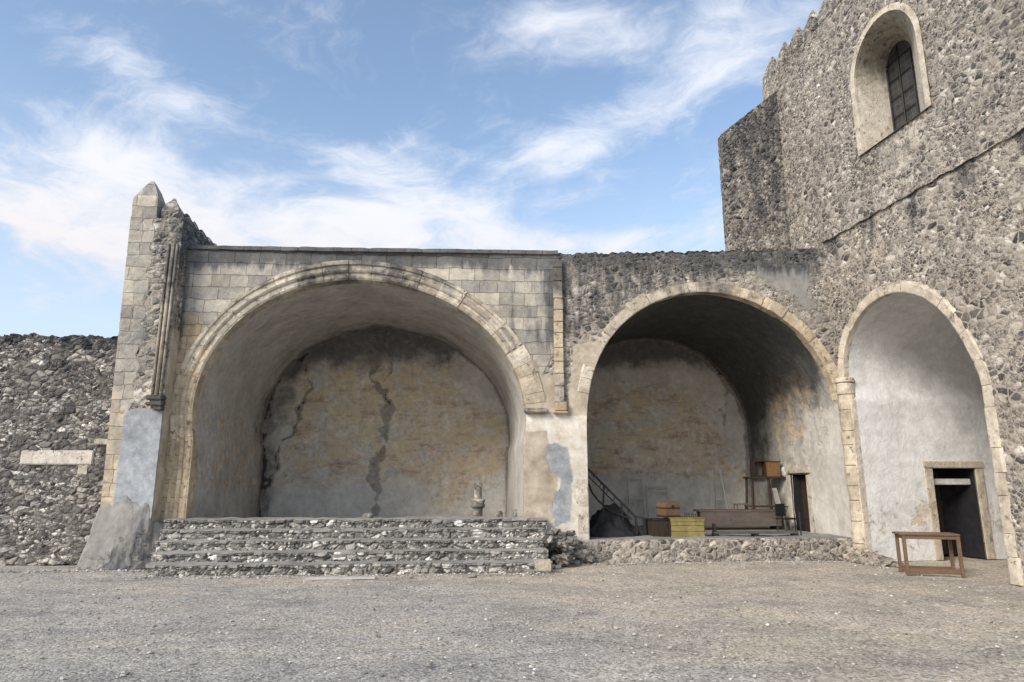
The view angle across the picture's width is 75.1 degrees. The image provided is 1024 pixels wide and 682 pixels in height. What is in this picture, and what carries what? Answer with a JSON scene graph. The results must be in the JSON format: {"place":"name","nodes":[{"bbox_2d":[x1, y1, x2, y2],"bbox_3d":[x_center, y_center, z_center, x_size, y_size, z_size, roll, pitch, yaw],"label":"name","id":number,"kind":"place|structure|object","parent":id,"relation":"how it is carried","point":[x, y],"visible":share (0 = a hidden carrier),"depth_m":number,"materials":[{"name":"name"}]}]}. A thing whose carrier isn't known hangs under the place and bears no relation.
{"place":"outdoors","nodes":[
{"label":"outdoors","id":0,"kind":"place"},
{"bbox_2d":[0,0,822,337],"label":"sky","id":1,"kind":"structure","parent":0,"point":[571,127],"materials":[{"name":"blue"}]},
{"bbox_2d":[0,556,1023,681],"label":"ground","id":2,"kind":"structure","parent":0,"point":[607,660],"depth_m":7.65,"materials":[{"name":"grey gravel"}]},
{"bbox_2d":[0,332,117,565],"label":"boundary wall","id":3,"kind":"structure","parent":2,"relation":"on","point":[55,398],"depth_m":13.70,"materials":[{"name":"stone"}]},
{"bbox_2d":[306,576,375,579],"bbox_3d":[-2.890,4.012,11.275,1.150,0.040,0.160,1,-12,-6],"label":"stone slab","id":4,"kind":"object","parent":2,"relation":"on","point":[336,577],"visible":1,"depth_m":11.21,"materials":[{"name":"grey stone"}]},
{"bbox_2d":[145,515,594,576],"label":"stone stairs","id":5,"kind":"structure","parent":2,"relation":"on","point":[254,546],"depth_m":12.53,"materials":[{"name":"grey stone"}]},
{"bbox_2d":[362,513,372,517],"bbox_3d":[-2.963,3.590,13.666,0.235,0.127,0.151,1,-12,-4],"label":"loose stone","id":6,"kind":"object","parent":5,"relation":"on","point":[367,515],"visible":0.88,"depth_m":13.61,"materials":[{"name":"beige stone"}]},
{"bbox_2d":[426,661,432,666],"bbox_3d":[-0.737,2.880,5.932,0.053,0.045,0.064,-12,-17,44],"label":"loose stone","id":7,"kind":"object","parent":2,"relation":"on","point":[429,664],"visible":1,"depth_m":5.92,"materials":[{"name":"grey stone"}]},
{"bbox_2d":[75,181,851,569],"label":"open chapel","id":8,"kind":"structure","parent":2,"relation":"on","point":[309,381],"depth_m":15.62,"materials":[{"name":"stone"}]},
{"bbox_2d":[471,482,484,516],"bbox_3d":[-0.833,3.940,16.322,0.370,0.960,0.370,1,-12,-4],"label":"stone baluster","id":9,"kind":"object","parent":8,"relation":"on","point":[477,504],"visible":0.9,"depth_m":16.22,"materials":[{"name":"beige stone"}]},
{"bbox_2d":[495,511,502,516],"bbox_3d":[-0.288,4.077,15.306,0.196,0.336,0.240,1,-12,-4],"label":"stone lump","id":10,"kind":"object","parent":8,"relation":"on","point":[499,514],"visible":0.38,"depth_m":15.24,"materials":[{"name":"beige stone"}]},
{"bbox_2d":[790,473,807,530],"bbox_3d":[7.418,4.005,16.435,0.610,1.600,0.900,1,-12,-4],"label":"doorway","id":11,"kind":"structure","parent":8,"relation":"in","point":[796,488],"depth_m":16.80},
{"bbox_2d":[800,476,810,531],"bbox_3d":[7.363,4.024,16.432,0.050,1.360,0.718,1,-12,-4],"label":"door leaf","id":12,"kind":"structure","parent":8,"relation":"in","point":[803,478],"depth_m":16.65,"materials":[{"name":"brown wood"}]},
{"bbox_2d":[467,573,476,577],"bbox_3d":[-0.688,4.049,11.481,0.168,0.085,0.108,1,-12,-4],"label":"loose stone","id":13,"kind":"object","parent":2,"relation":"on","point":[471,575],"visible":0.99,"depth_m":11.44,"materials":[{"name":"beige stone"}]},
{"bbox_2d":[0,560,1023,681],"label":"pebbles","id":14,"kind":"object","parent":2,"relation":"on","point":[123,673],"visible":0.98,"depth_m":8.43,"materials":[{"name":"grey gravel"}]},
{"bbox_2d":[570,526,852,563],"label":"stone platform","id":15,"kind":"structure","parent":2,"relation":"on","point":[804,546],"depth_m":13.89,"materials":[{"name":"beige stone"}]},
{"bbox_2d":[589,503,641,537],"bbox_3d":[2.151,3.987,14.901,1.500,0.736,1.100,1,-12,-4],"label":"tarpaulin","id":16,"kind":"object","parent":15,"relation":"on","point":[609,524],"visible":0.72,"depth_m":14.57,"materials":[{"name":"black plastic"}]},
{"bbox_2d":[588,468,645,535],"bbox_3d":[2.345,3.624,15.044,1.487,1.508,0.675,1,-12,-4],"label":"iron ramp frame","id":17,"kind":"object","parent":15,"relation":"on","point":[618,499],"visible":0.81,"depth_m":14.71,"materials":[{"name":"black metal"}]},
{"bbox_2d":[627,478,645,525],"bbox_3d":[3.504,4.501,18.669,0.467,1.307,0.031,1,-19,-4],"label":"leaning frame","id":18,"kind":"object","parent":15,"relation":"on","point":[629,497],"visible":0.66,"depth_m":18.69,"materials":[{"name":"brown wood"}]},
{"bbox_2d":[645,518,668,536],"bbox_3d":[3.198,4.133,14.742,0.420,0.385,0.540,3,-12,-12],"label":"dark box","id":19,"kind":"object","parent":15,"relation":"on","point":[657,527],"visible":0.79,"depth_m":14.52,"materials":[{"name":"brown wood"}]},
{"bbox_2d":[646,485,668,517],"bbox_3d":[4.111,4.611,18.678,0.618,1.094,0.031,1,-19,-4],"label":"leaning frame","id":20,"kind":"object","parent":15,"relation":"on","point":[647,486],"visible":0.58,"depth_m":18.79,"materials":[{"name":"brown wood"}]},
{"bbox_2d":[664,516,704,537],"bbox_3d":[3.801,4.112,14.729,0.760,0.420,0.705,0,-12,0],"label":"yellow crate","id":21,"kind":"object","parent":15,"relation":"on","point":[685,526],"visible":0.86,"depth_m":14.40,"materials":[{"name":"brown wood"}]},
{"bbox_2d":[656,501,680,517],"bbox_3d":[3.472,3.734,14.781,0.405,0.340,0.360,5,-13,-22],"label":"round topped chest","id":22,"kind":"object","parent":21,"relation":"on","point":[666,509],"visible":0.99,"depth_m":14.65,"materials":[{"name":"brown wood"}]},
{"bbox_2d":[708,469,729,508],"bbox_3d":[5.747,4.380,18.706,0.620,1.553,0.480,1,-12,-4],"label":"easel","id":23,"kind":"object","parent":15,"relation":"on","point":[715,499],"visible":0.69,"depth_m":18.59,"materials":[{"name":"brown wood"}]},
{"bbox_2d":[693,509,781,529],"bbox_3d":[5.753,4.551,16.972,2.151,0.495,0.500,1,-12,-4],"label":"long bench","id":24,"kind":"object","parent":15,"relation":"on","point":[741,517],"visible":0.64,"depth_m":16.76,"materials":[{"name":"brown wood"}]},
{"bbox_2d":[733,503,749,509],"bbox_3d":[5.870,4.240,17.047,0.340,0.146,0.260,1,-12,-4],"label":"stool","id":25,"kind":"object","parent":24,"relation":"on","point":[737,504],"visible":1,"depth_m":17.02,"materials":[{"name":"brown wood"}]},
{"bbox_2d":[742,477,787,509],"bbox_3d":[6.641,3.942,17.272,1.120,0.823,0.465,1,-12,-4],"label":"wooden stand","id":26,"kind":"object","parent":24,"relation":"on","point":[771,506],"visible":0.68,"depth_m":17.11,"materials":[{"name":"brown wood"}]},
{"bbox_2d":[750,460,766,476],"bbox_3d":[6.417,3.326,17.355,0.325,0.415,0.240,1,-12,-4],"label":"dark open case","id":27,"kind":"object","parent":26,"relation":"on","point":[757,468],"visible":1,"depth_m":17.36,"materials":[{"name":"brown wood"}]},
{"bbox_2d":[765,461,780,476],"bbox_3d":[6.762,3.337,17.358,0.400,0.395,0.300,2,-12,-9],"label":"orange wooden box","id":28,"kind":"object","parent":26,"relation":"on","point":[772,468],"visible":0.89,"depth_m":17.23,"materials":[{"name":"brown wood"}]},
{"bbox_2d":[780,467,785,476],"bbox_3d":[7.128,3.413,17.357,0.214,0.306,0.230,6,-13,-26],"label":"cloth bundle","id":29,"kind":"object","parent":26,"relation":"on","point":[782,472],"visible":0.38,"depth_m":17.32,"materials":[{"name":"white fabric"}]},
{"bbox_2d":[711,523,798,536],"bbox_3d":[5.371,4.181,14.728,1.920,0.285,0.200,1,-12,-4],"label":"plank trestle","id":30,"kind":"object","parent":15,"relation":"on","point":[752,533],"visible":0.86,"depth_m":14.65,"materials":[{"name":"brown wood"}]},
{"bbox_2d":[771,488,787,529],"bbox_3d":[6.834,4.283,17.023,0.234,1.020,0.300,1,-12,-4],"label":"pale board","id":31,"kind":"object","parent":15,"relation":"on","point":[775,497],"visible":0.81,"depth_m":17.01,"materials":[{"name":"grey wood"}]},
{"bbox_2d":[774,504,795,530],"bbox_3d":[6.754,4.359,16.440,0.340,0.650,0.345,5,-13,-24],"label":"black chair","id":32,"kind":"object","parent":15,"relation":"on","point":[779,509],"visible":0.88,"depth_m":16.55,"materials":[{"name":"metal"}]},
{"bbox_2d":[798,512,801,534],"bbox_3d":[6.415,4.077,14.816,0.140,0.525,0.136,1,-12,-4],"label":"iron post","id":33,"kind":"object","parent":15,"relation":"on","point":[800,524],"visible":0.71,"depth_m":14.81,"materials":[{"name":"black metal"}]},
{"bbox_2d":[834,663,839,669],"bbox_3d":[2.857,2.863,5.850,0.056,0.047,0.069,-4,-13,17],"label":"loose stone","id":34,"kind":"object","parent":2,"relation":"on","point":[836,666],"visible":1,"depth_m":5.83,"materials":[{"name":"beige stone"}]},
{"bbox_2d":[718,0,1023,500],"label":"church","id":35,"kind":"structure","parent":2,"relation":"on","point":[863,109],"depth_m":15.35,"materials":[{"name":"stone"}]},
{"bbox_2d":[850,2,930,155],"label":"window","id":36,"kind":"structure","parent":35,"relation":"in","point":[891,90],"depth_m":15.17,"materials":[{"name":"paint"}]},
{"bbox_2d":[822,128,1023,587],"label":"arcade wing","id":37,"kind":"structure","parent":2,"relation":"on","point":[925,284],"depth_m":14.04,"materials":[{"name":"grey stone"}]},
{"bbox_2d":[933,471,947,553],"bbox_3d":[9.319,3.818,14.838,0.630,1.800,0.070,2,-12,-9],"label":"door leaf","id":38,"kind":"structure","parent":37,"relation":"in","point":[935,476],"depth_m":14.87,"materials":[{"name":"brown wood"}]},
{"bbox_2d":[932,468,986,558],"bbox_3d":[9.516,3.684,14.686,1.281,2.100,0.853,1,-12,-4],"label":"doorway","id":39,"kind":"structure","parent":37,"relation":"in","point":[960,508],"depth_m":14.83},
{"bbox_2d":[892,531,964,576],"bbox_3d":[7.464,3.815,11.962,0.960,0.710,0.500,-3,-12,14],"label":"wooden table","id":40,"kind":"object","parent":2,"relation":"on","point":[948,536],"visible":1,"depth_m":11.84,"materials":[{"name":"brown wood"}]}
]}

